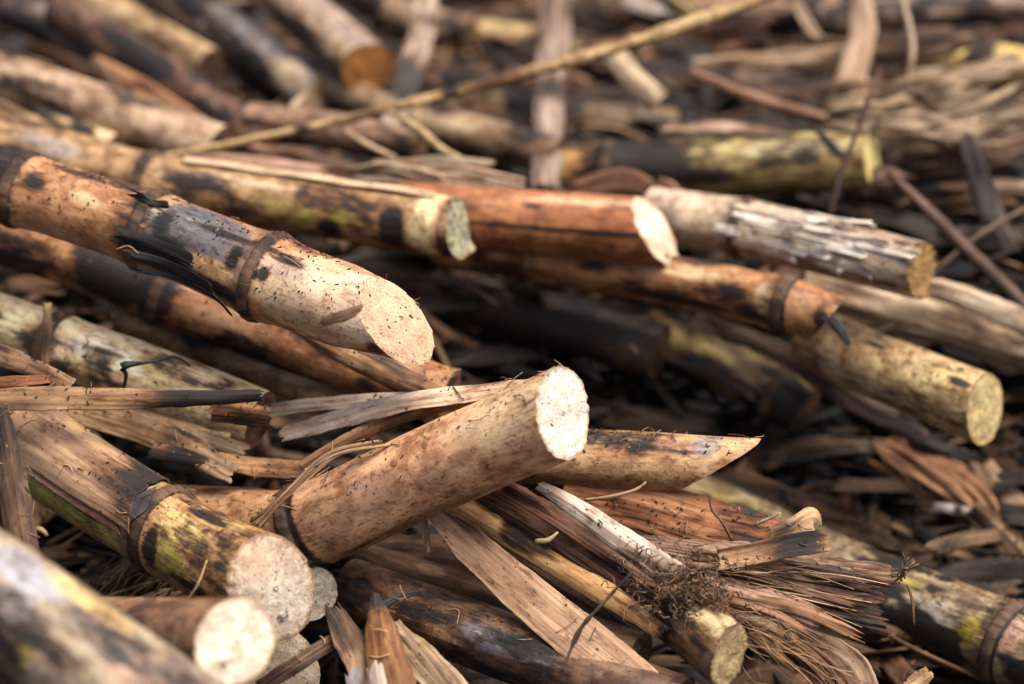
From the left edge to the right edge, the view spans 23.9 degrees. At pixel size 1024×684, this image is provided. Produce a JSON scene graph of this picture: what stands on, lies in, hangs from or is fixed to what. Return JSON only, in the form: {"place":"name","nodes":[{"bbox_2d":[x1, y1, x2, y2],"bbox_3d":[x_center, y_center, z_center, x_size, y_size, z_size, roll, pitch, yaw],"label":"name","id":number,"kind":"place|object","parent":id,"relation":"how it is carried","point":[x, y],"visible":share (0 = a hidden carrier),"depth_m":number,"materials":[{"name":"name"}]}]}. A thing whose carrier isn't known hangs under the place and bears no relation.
{"place":"outdoors","nodes":[
{"label":"outdoors","id":0,"kind":"place"},
{"bbox_2d":[0,0,1023,683],"bbox_3d":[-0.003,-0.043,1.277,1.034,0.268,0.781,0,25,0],"label":"leaf litter","id":1,"kind":"object","parent":0,"point":[890,210],"visible":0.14,"depth_m":1.14,"materials":[{"name":"plant"}]},
{"bbox_2d":[0,406,39,553],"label":"dry leaf","id":2,"kind":"object","parent":1,"relation":"on","point":[13,471],"visible":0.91,"depth_m":0.91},
{"bbox_2d":[0,52,234,155],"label":"sugar cane","id":3,"kind":"object","parent":1,"relation":"on","point":[133,120],"visible":0.65,"depth_m":1.19,"materials":[{"name":"plant"}]},
{"bbox_2d":[89,55,206,118],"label":"dry leaf","id":4,"kind":"object","parent":1,"relation":"on","point":[137,84],"visible":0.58,"depth_m":1.23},
{"bbox_2d":[82,0,223,81],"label":"sugar cane","id":5,"kind":"object","parent":1,"relation":"on","point":[202,58],"visible":0.79,"depth_m":1.30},
{"bbox_2d":[44,0,286,152],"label":"sugar cane","id":6,"kind":"object","parent":1,"relation":"on","point":[86,28],"visible":0.61,"depth_m":1.24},
{"bbox_2d":[0,0,93,65],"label":"sugar cane","id":7,"kind":"object","parent":6,"relation":"on","point":[24,17],"visible":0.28,"depth_m":1.30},
{"bbox_2d":[102,596,278,683],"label":"sugar cane","id":8,"kind":"object","parent":1,"relation":"on","point":[226,640],"visible":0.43,"depth_m":0.84,"materials":[{"name":"beige plant"}]},
{"bbox_2d":[0,529,222,683],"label":"sugar cane","id":9,"kind":"object","parent":8,"relation":"on","point":[58,625],"visible":1,"depth_m":0.79,"materials":[{"name":"plant"}]},
{"bbox_2d":[0,146,434,364],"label":"sugar cane","id":10,"kind":"object","parent":1,"relation":"on","point":[232,273],"visible":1,"depth_m":0.97,"materials":[{"name":"brown plant"}]},
{"bbox_2d":[129,574,319,683],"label":"sugar cane","id":11,"kind":"object","parent":1,"relation":"on","point":[285,650],"visible":0.16,"depth_m":0.93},
{"bbox_2d":[90,553,188,597],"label":"straw tuft","id":12,"kind":"object","parent":11,"relation":"on","point":[125,577],"visible":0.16,"depth_m":0.98,"materials":[{"name":"brown plant"}]},
{"bbox_2d":[9,411,322,644],"bbox_3d":[-0.165,0.059,0.969,0.227,0.048,0.038,22,33,39],"label":"sugar cane","id":13,"kind":"object","parent":11,"relation":"on","point":[267,569],"visible":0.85,"depth_m":0.93,"materials":[{"name":"brown plant"}]},
{"bbox_2d":[0,344,75,385],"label":"dry leaf","id":14,"kind":"object","parent":13,"relation":"on","point":[21,363],"visible":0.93,"depth_m":0.98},
{"bbox_2d":[0,386,264,410],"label":"dry leaf","id":15,"kind":"object","parent":13,"relation":"on","point":[52,398],"visible":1,"depth_m":0.96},
{"bbox_2d":[255,634,334,683],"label":"dry leaf","id":16,"kind":"object","parent":11,"relation":"on","point":[295,665],"visible":1,"depth_m":0.91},
{"bbox_2d":[173,360,589,567],"bbox_3d":[-0.060,0.052,0.955,0.184,0.113,0.042,8,26,17],"label":"sugar cane","id":17,"kind":"object","parent":11,"relation":"on","point":[449,465],"visible":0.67,"depth_m":0.93,"materials":[{"name":"brown plant"}]},
{"bbox_2d":[61,409,237,483],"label":"dry leaf","id":18,"kind":"object","parent":17,"relation":"on","point":[137,427],"visible":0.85,"depth_m":1.00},
{"bbox_2d":[130,408,249,454],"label":"dry leaf","id":19,"kind":"object","parent":17,"relation":"on","point":[217,441],"visible":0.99,"depth_m":0.99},
{"bbox_2d":[148,441,326,478],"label":"dry leaf","id":20,"kind":"object","parent":17,"relation":"on","point":[163,452],"visible":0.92,"depth_m":0.98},
{"bbox_2d":[210,403,274,427],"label":"dry leaf","id":21,"kind":"object","parent":17,"relation":"on","point":[255,416],"visible":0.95,"depth_m":0.97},
{"bbox_2d":[250,440,393,528],"bbox_3d":[-0.073,0.055,0.945,0.061,0.032,0.010,-9,26,-18],"label":"fibre strand","id":22,"kind":"object","parent":17,"relation":"on","point":[260,520],"visible":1,"depth_m":0.94,"materials":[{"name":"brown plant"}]},
{"bbox_2d":[298,401,475,469],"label":"dry leaf","id":23,"kind":"object","parent":17,"relation":"on","point":[367,430],"visible":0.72,"depth_m":0.96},
{"bbox_2d":[211,430,244,454],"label":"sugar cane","id":24,"kind":"object","parent":1,"relation":"on","point":[226,434],"visible":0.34,"depth_m":0.99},
{"bbox_2d":[0,292,274,448],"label":"sugar cane","id":25,"kind":"object","parent":24,"relation":"on","point":[104,347],"visible":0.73,"depth_m":1.01,"materials":[{"name":"beige plant"}]},
{"bbox_2d":[269,392,408,416],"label":"dry leaf","id":26,"kind":"object","parent":25,"relation":"on","point":[310,405],"visible":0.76,"depth_m":1.00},
{"bbox_2d":[0,223,460,418],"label":"sugar cane","id":27,"kind":"object","parent":1,"relation":"on","point":[108,279],"visible":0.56,"depth_m":1.03,"materials":[{"name":"brown plant"}]},
{"bbox_2d":[113,308,403,435],"bbox_3d":[-0.109,0.011,1.041,0.139,0.036,0.017,11,27,21],"label":"sugar cane","id":28,"kind":"object","parent":27,"relation":"on","point":[283,384],"visible":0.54,"depth_m":1.04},
{"bbox_2d":[0,113,474,258],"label":"sugar cane","id":29,"kind":"object","parent":1,"relation":"on","point":[360,212],"visible":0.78,"depth_m":1.08,"materials":[{"name":"brown plant"}]},
{"bbox_2d":[147,0,331,109],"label":"sugar cane","id":30,"kind":"object","parent":1,"relation":"on","point":[286,73],"visible":0.87,"depth_m":1.29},
{"bbox_2d":[180,154,335,176],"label":"dry leaf","id":31,"kind":"object","parent":1,"relation":"on","point":[275,163],"visible":0.3,"depth_m":1.15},
{"bbox_2d":[244,144,359,179],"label":"dry leaf","id":32,"kind":"object","parent":1,"relation":"on","point":[340,166],"visible":0.72,"depth_m":1.16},
{"bbox_2d":[309,567,336,620],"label":"sugar cane","id":33,"kind":"object","parent":1,"relation":"on","point":[326,583],"visible":0.09,"depth_m":0.97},
{"bbox_2d":[243,102,428,158],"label":"sugar cane","id":34,"kind":"object","parent":1,"relation":"on","point":[401,142],"visible":0.84,"depth_m":1.18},
{"bbox_2d":[288,46,390,111],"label":"sugar cane","id":35,"kind":"object","parent":1,"relation":"on","point":[333,87],"visible":0.44,"depth_m":1.26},
{"bbox_2d":[251,0,394,87],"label":"sugar cane","id":36,"kind":"object","parent":35,"relation":"on","point":[345,49],"visible":1,"depth_m":1.26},
{"bbox_2d":[292,332,446,391],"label":"dry leaf","id":37,"kind":"object","parent":1,"relation":"on","point":[391,374],"visible":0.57,"depth_m":0.99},
{"bbox_2d":[364,660,386,683],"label":"dry leaf","id":38,"kind":"object","parent":1,"relation":"on","point":[375,674],"visible":1,"depth_m":0.89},
{"bbox_2d":[365,592,415,683],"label":"dry leaf","id":39,"kind":"object","parent":38,"relation":"on","point":[397,667],"visible":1,"depth_m":0.90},
{"bbox_2d":[324,602,366,681],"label":"dry leaf","id":40,"kind":"object","parent":39,"relation":"on","point":[347,637],"visible":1,"depth_m":0.91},
{"bbox_2d":[335,0,477,49],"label":"sugar cane","id":41,"kind":"object","parent":1,"relation":"on","point":[455,29],"visible":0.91,"depth_m":1.37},
{"bbox_2d":[380,0,437,126],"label":"dry leaf","id":42,"kind":"object","parent":1,"relation":"on","point":[416,52],"visible":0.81,"depth_m":1.24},
{"bbox_2d":[387,108,461,156],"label":"twig","id":43,"kind":"object","parent":1,"relation":"on","point":[430,139],"visible":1,"depth_m":1.14,"materials":[{"name":"beige plant"}]},
{"bbox_2d":[164,0,774,156],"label":"straw stalk","id":44,"kind":"object","parent":1,"relation":"on","point":[694,21],"visible":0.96,"depth_m":1.15,"materials":[{"name":"beige plant"}]},
{"bbox_2d":[371,99,568,170],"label":"sugar cane","id":45,"kind":"object","parent":1,"relation":"on","point":[486,138],"visible":0.66,"depth_m":1.20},
{"bbox_2d":[370,16,596,63],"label":"sugar cane","id":46,"kind":"object","parent":1,"relation":"on","point":[579,39],"visible":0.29,"depth_m":1.36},
{"bbox_2d":[391,52,575,96],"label":"sugar cane","id":47,"kind":"object","parent":1,"relation":"on","point":[569,86],"visible":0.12,"depth_m":1.33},
{"bbox_2d":[326,545,651,661],"bbox_3d":[-0.019,0.102,0.980,0.166,0.020,0.020,15,29,29],"label":"sugar cane","id":48,"kind":"object","parent":1,"relation":"on","point":[474,586],"visible":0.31,"depth_m":0.97,"materials":[{"name":"brown plant"}]},
{"bbox_2d":[331,534,470,578],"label":"dry leaf","id":49,"kind":"object","parent":48,"relation":"on","point":[441,552],"visible":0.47,"depth_m":0.99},
{"bbox_2d":[463,521,646,632],"bbox_3d":[0.016,0.094,0.958,0.090,0.030,0.008,16,30,31],"label":"dry leaf","id":50,"kind":"object","parent":48,"relation":"on","point":[580,600],"visible":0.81,"depth_m":0.95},
{"bbox_2d":[476,483,658,608],"bbox_3d":[0.020,0.079,0.950,0.087,0.040,0.012,14,28,27],"label":"dry leaf","id":51,"kind":"object","parent":50,"relation":"on","point":[528,513],"visible":0.87,"depth_m":0.94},
{"bbox_2d":[447,500,666,637],"bbox_3d":[0.015,0.086,0.949,0.107,0.033,0.008,16,30,31],"label":"dry leaf","id":52,"kind":"object","parent":48,"relation":"on","point":[499,529],"visible":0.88,"depth_m":0.94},
{"bbox_2d":[645,571,868,683],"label":"torn sheath","id":53,"kind":"object","parent":48,"relation":"attached to","point":[810,657],"visible":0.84,"depth_m":0.93,"materials":[{"name":"brown plant"}]},
{"bbox_2d":[321,239,670,379],"bbox_3d":[-0.010,-0.018,1.149,0.174,0.046,0.031,9,27,19],"label":"sugar cane","id":54,"kind":"object","parent":1,"relation":"on","point":[607,336],"visible":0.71,"depth_m":1.13,"materials":[{"name":"black plant"}]},
{"bbox_2d":[0,181,1001,683],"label":"loose fibres","id":55,"kind":"object","parent":1,"relation":"on","point":[416,533],"visible":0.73,"depth_m":0.95,"materials":[{"name":"brown plant"}]},
{"bbox_2d":[277,379,526,441],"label":"dry leaf","id":56,"kind":"object","parent":55,"relation":"on","point":[363,412],"visible":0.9,"depth_m":0.96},
{"bbox_2d":[395,619,467,683],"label":"dry leaf","id":57,"kind":"object","parent":55,"relation":"on","point":[429,663],"visible":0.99,"depth_m":0.91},
{"bbox_2d":[0,145,1023,681],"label":"ash crumbs","id":58,"kind":"object","parent":1,"relation":"on","point":[590,433],"visible":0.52,"depth_m":0.99,"materials":[{"name":"black plant"}]},
{"bbox_2d":[333,559,694,683],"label":"sugar cane","id":59,"kind":"object","parent":1,"relation":"on","point":[508,657],"visible":0.85,"depth_m":0.94,"materials":[{"name":"plant"}]},
{"bbox_2d":[429,512,657,671],"bbox_3d":[0.016,0.107,0.930,0.123,0.054,0.015,19,31,35],"label":"dry leaf","id":60,"kind":"object","parent":59,"relation":"on","point":[495,568],"visible":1,"depth_m":0.94,"materials":[{"name":"plant"}]},
{"bbox_2d":[530,0,571,190],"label":"dry leaf","id":61,"kind":"object","parent":1,"relation":"on","point":[553,35],"visible":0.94,"depth_m":1.22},
{"bbox_2d":[471,87,682,138],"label":"sugar cane","id":62,"kind":"object","parent":1,"relation":"on","point":[508,100],"visible":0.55,"depth_m":1.26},
{"bbox_2d":[568,168,653,196],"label":"dry leaf","id":63,"kind":"object","parent":1,"relation":"on","point":[624,181],"visible":0.88,"depth_m":1.15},
{"bbox_2d":[604,50,668,110],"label":"cane","id":64,"kind":"object","parent":1,"relation":"on","point":[637,83],"visible":0.94,"depth_m":1.20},
{"bbox_2d":[515,429,759,491],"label":"sugar cane","id":65,"kind":"object","parent":1,"relation":"on","point":[663,462],"visible":0.51,"depth_m":0.97,"materials":[{"name":"plant"}]},
{"bbox_2d":[432,249,844,339],"bbox_3d":[0.057,-0.031,1.095,0.199,0.028,0.029,12,27,24],"label":"sugar cane","id":66,"kind":"object","parent":1,"relation":"on","point":[734,293],"visible":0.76,"depth_m":1.08,"materials":[{"name":"brown plant"}]},
{"bbox_2d":[398,182,678,265],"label":"sugar cane","id":67,"kind":"object","parent":66,"relation":"on","point":[605,227],"visible":0.77,"depth_m":1.09,"materials":[{"name":"plant"}]},
{"bbox_2d":[349,155,524,188],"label":"straw tuft","id":68,"kind":"object","parent":67,"relation":"on","point":[447,170],"visible":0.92,"depth_m":1.12,"materials":[{"name":"beige plant"}]},
{"bbox_2d":[483,361,801,472],"bbox_3d":[0.060,0.034,1.171,0.168,0.031,0.021,11,27,22],"label":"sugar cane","id":69,"kind":"object","parent":1,"relation":"on","point":[750,430],"visible":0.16,"depth_m":1.15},
{"bbox_2d":[617,0,678,19],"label":"dry leaf","id":70,"kind":"object","parent":1,"relation":"on","point":[650,9],"visible":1,"depth_m":1.26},
{"bbox_2d":[587,397,722,434],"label":"dry leaf","id":71,"kind":"object","parent":1,"relation":"on","point":[641,418],"visible":0.86,"depth_m":1.12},
{"bbox_2d":[560,484,782,542],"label":"dry leaf","id":72,"kind":"object","parent":1,"relation":"on","point":[629,512],"visible":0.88,"depth_m":0.96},
{"bbox_2d":[768,507,821,537],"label":"dry leaf","id":73,"kind":"object","parent":72,"relation":"on","point":[808,517],"visible":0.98,"depth_m":0.94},
{"bbox_2d":[567,56,803,103],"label":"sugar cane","id":74,"kind":"object","parent":1,"relation":"on","point":[687,84],"visible":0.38,"depth_m":1.32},
{"bbox_2d":[572,294,820,433],"bbox_3d":[0.076,0.002,1.151,0.152,0.050,0.030,17,30,31],"label":"sugar cane","id":75,"kind":"object","parent":1,"relation":"on","point":[786,397],"visible":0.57,"depth_m":1.12,"materials":[{"name":"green plant"}]},
{"bbox_2d":[661,347,797,424],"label":"dry leaf","id":76,"kind":"object","parent":75,"relation":"on","point":[727,376],"visible":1,"depth_m":1.12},
{"bbox_2d":[650,583,747,683],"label":"sugar cane","id":77,"kind":"object","parent":1,"relation":"on","point":[717,657],"visible":0.88,"depth_m":0.91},
{"bbox_2d":[535,482,686,585],"bbox_3d":[0.037,0.074,0.930,0.062,0.033,0.008,9,26,18],"label":"dry leaf","id":78,"kind":"object","parent":77,"relation":"on","point":[611,531],"visible":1,"depth_m":0.93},
{"bbox_2d":[597,519,782,636],"bbox_3d":[0.068,0.096,0.920,0.070,0.050,0.032,0,25,0],"label":"root tuft","id":79,"kind":"object","parent":77,"relation":"on","point":[697,585],"visible":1,"depth_m":0.92,"materials":[{"name":"brown plant"}]},
{"bbox_2d":[540,130,879,194],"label":"sugar cane","id":80,"kind":"object","parent":1,"relation":"on","point":[789,161],"visible":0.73,"depth_m":1.16,"materials":[{"name":"green plant"}]},
{"bbox_2d":[656,121,784,136],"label":"dry leaf","id":81,"kind":"object","parent":80,"relation":"on","point":[730,128],"visible":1,"depth_m":1.17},
{"bbox_2d":[615,0,839,31],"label":"sugar cane","id":82,"kind":"object","parent":1,"relation":"on","point":[783,12],"visible":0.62,"depth_m":1.35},
{"bbox_2d":[818,0,1023,37],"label":"sugar cane","id":83,"kind":"object","parent":82,"relation":"on","point":[833,20],"visible":0.81,"depth_m":1.33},
{"bbox_2d":[696,12,778,55],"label":"dry leaf","id":84,"kind":"object","parent":1,"relation":"on","point":[738,33],"visible":0.98,"depth_m":1.25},
{"bbox_2d":[688,68,845,130],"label":"straw stalk","id":85,"kind":"object","parent":1,"relation":"on","point":[764,101],"visible":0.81,"depth_m":1.20,"materials":[{"name":"brown plant"}]},
{"bbox_2d":[691,45,844,71],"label":"dry leaf","id":86,"kind":"object","parent":1,"relation":"on","point":[795,56],"visible":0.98,"depth_m":1.25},
{"bbox_2d":[639,535,900,638],"bbox_3d":[0.099,0.098,0.946,0.112,0.040,0.031,0,25,0],"label":"torn sheath","id":87,"kind":"object","parent":1,"relation":"on","point":[811,581],"visible":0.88,"depth_m":0.94,"materials":[{"name":"brown plant"}]},
{"bbox_2d":[717,530,830,569],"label":"dry leaf","id":88,"kind":"object","parent":87,"relation":"on","point":[781,547],"visible":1,"depth_m":0.93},
{"bbox_2d":[711,468,845,524],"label":"dry leaf","id":89,"kind":"object","parent":1,"relation":"on","point":[756,485],"visible":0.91,"depth_m":1.11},
{"bbox_2d":[703,313,905,436],"bbox_3d":[0.136,0.015,1.143,0.108,0.041,0.020,13,28,27],"label":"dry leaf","id":90,"kind":"object","parent":1,"relation":"on","point":[829,403],"visible":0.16,"depth_m":1.13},
{"bbox_2d":[756,436,854,469],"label":"dry leaf","id":91,"kind":"object","parent":1,"relation":"on","point":[798,445],"visible":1,"depth_m":1.12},
{"bbox_2d":[688,312,929,443],"bbox_3d":[0.135,0.016,1.110,0.120,0.038,0.008,14,29,28],"label":"dry leaf","id":92,"kind":"object","parent":1,"relation":"on","point":[842,398],"visible":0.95,"depth_m":1.11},
{"bbox_2d":[806,630,878,683],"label":"dry leaf","id":93,"kind":"object","parent":1,"relation":"on","point":[861,669],"visible":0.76,"depth_m":0.94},
{"bbox_2d":[680,476,1023,683],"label":"sugar cane","id":94,"kind":"object","parent":1,"relation":"on","point":[961,645],"visible":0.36,"depth_m":1.01,"materials":[{"name":"brown plant"}]},
{"bbox_2d":[831,0,876,93],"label":"dry leaf","id":95,"kind":"object","parent":1,"relation":"on","point":[856,56],"visible":0.69,"depth_m":1.23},
{"bbox_2d":[828,69,881,215],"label":"twig","id":96,"kind":"object","parent":1,"relation":"on","point":[849,150],"visible":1,"depth_m":1.13,"materials":[{"name":"brown plant"}]},
{"bbox_2d":[841,503,939,564],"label":"dry leaf","id":97,"kind":"object","parent":1,"relation":"on","point":[883,519],"visible":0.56,"depth_m":1.10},
{"bbox_2d":[791,315,1002,445],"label":"sugar cane","id":98,"kind":"object","parent":1,"relation":"on","point":[971,411],"visible":0.88,"depth_m":1.05,"materials":[{"name":"plant"}]},
{"bbox_2d":[644,187,937,299],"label":"sugar cane","id":99,"kind":"object","parent":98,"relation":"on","point":[738,227],"visible":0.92,"depth_m":1.07,"materials":[{"name":"beige plant"}]},
{"bbox_2d":[828,437,967,465],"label":"dry leaf","id":100,"kind":"object","parent":1,"relation":"on","point":[865,443],"visible":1,"depth_m":1.12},
{"bbox_2d":[804,272,1023,373],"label":"dry stalk","id":101,"kind":"object","parent":1,"relation":"on","point":[949,325],"visible":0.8,"depth_m":1.11,"materials":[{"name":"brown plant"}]},
{"bbox_2d":[928,278,1023,335],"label":"dry leaf","id":102,"kind":"object","parent":101,"relation":"on","point":[998,311],"visible":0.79,"depth_m":1.10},
{"bbox_2d":[870,25,985,63],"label":"dry leaf","id":103,"kind":"object","parent":1,"relation":"on","point":[934,42],"visible":0.88,"depth_m":1.25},
{"bbox_2d":[867,437,1001,530],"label":"dry leaf","id":104,"kind":"object","parent":1,"relation":"on","point":[952,481],"visible":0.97,"depth_m":1.10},
{"bbox_2d":[885,169,1023,307],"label":"straw stalk","id":105,"kind":"object","parent":1,"relation":"on","point":[972,254],"visible":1,"depth_m":1.11,"materials":[{"name":"brown plant"}]},
{"bbox_2d":[895,40,1023,89],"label":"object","id":106,"kind":"object","parent":1,"relation":"on","point":[978,51],"visible":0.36,"depth_m":1.27,"materials":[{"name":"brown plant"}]},
{"bbox_2d":[897,172,1023,215],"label":"sugar cane","id":107,"kind":"object","parent":1,"relation":"on","point":[921,185],"visible":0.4,"depth_m":1.18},
{"bbox_2d":[893,119,1023,179],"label":"dry leaf","id":108,"kind":"object","parent":107,"relation":"on","point":[933,164],"visible":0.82,"depth_m":1.18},
{"bbox_2d":[811,51,1023,160],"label":"torn husk","id":109,"kind":"object","parent":108,"relation":"on","point":[940,112],"visible":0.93,"depth_m":1.18,"materials":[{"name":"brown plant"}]},
{"bbox_2d":[934,206,1023,273],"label":"straw stalk","id":110,"kind":"object","parent":1,"relation":"on","point":[989,229],"visible":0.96,"depth_m":1.11,"materials":[{"name":"brown plant"}]},
{"bbox_2d":[957,130,1019,255],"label":"dry leaf","id":111,"kind":"object","parent":1,"relation":"on","point":[989,208],"visible":1,"depth_m":1.13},
{"bbox_2d":[962,500,1023,556],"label":"dry leaf","id":112,"kind":"object","parent":1,"relation":"on","point":[981,516],"visible":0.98,"depth_m":1.07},
{"bbox_2d":[968,459,1023,504],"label":"dry leaf","id":113,"kind":"object","parent":1,"relation":"on","point":[1011,494],"visible":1,"depth_m":1.09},
{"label":"sugar cane","id":114,"kind":"object","parent":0,"visible":0},
{"bbox_2d":[33,107,122,144],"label":"sugar cane","id":115,"kind":"object","parent":114,"relation":"on","point":[55,118],"visible":0.37,"depth_m":1.19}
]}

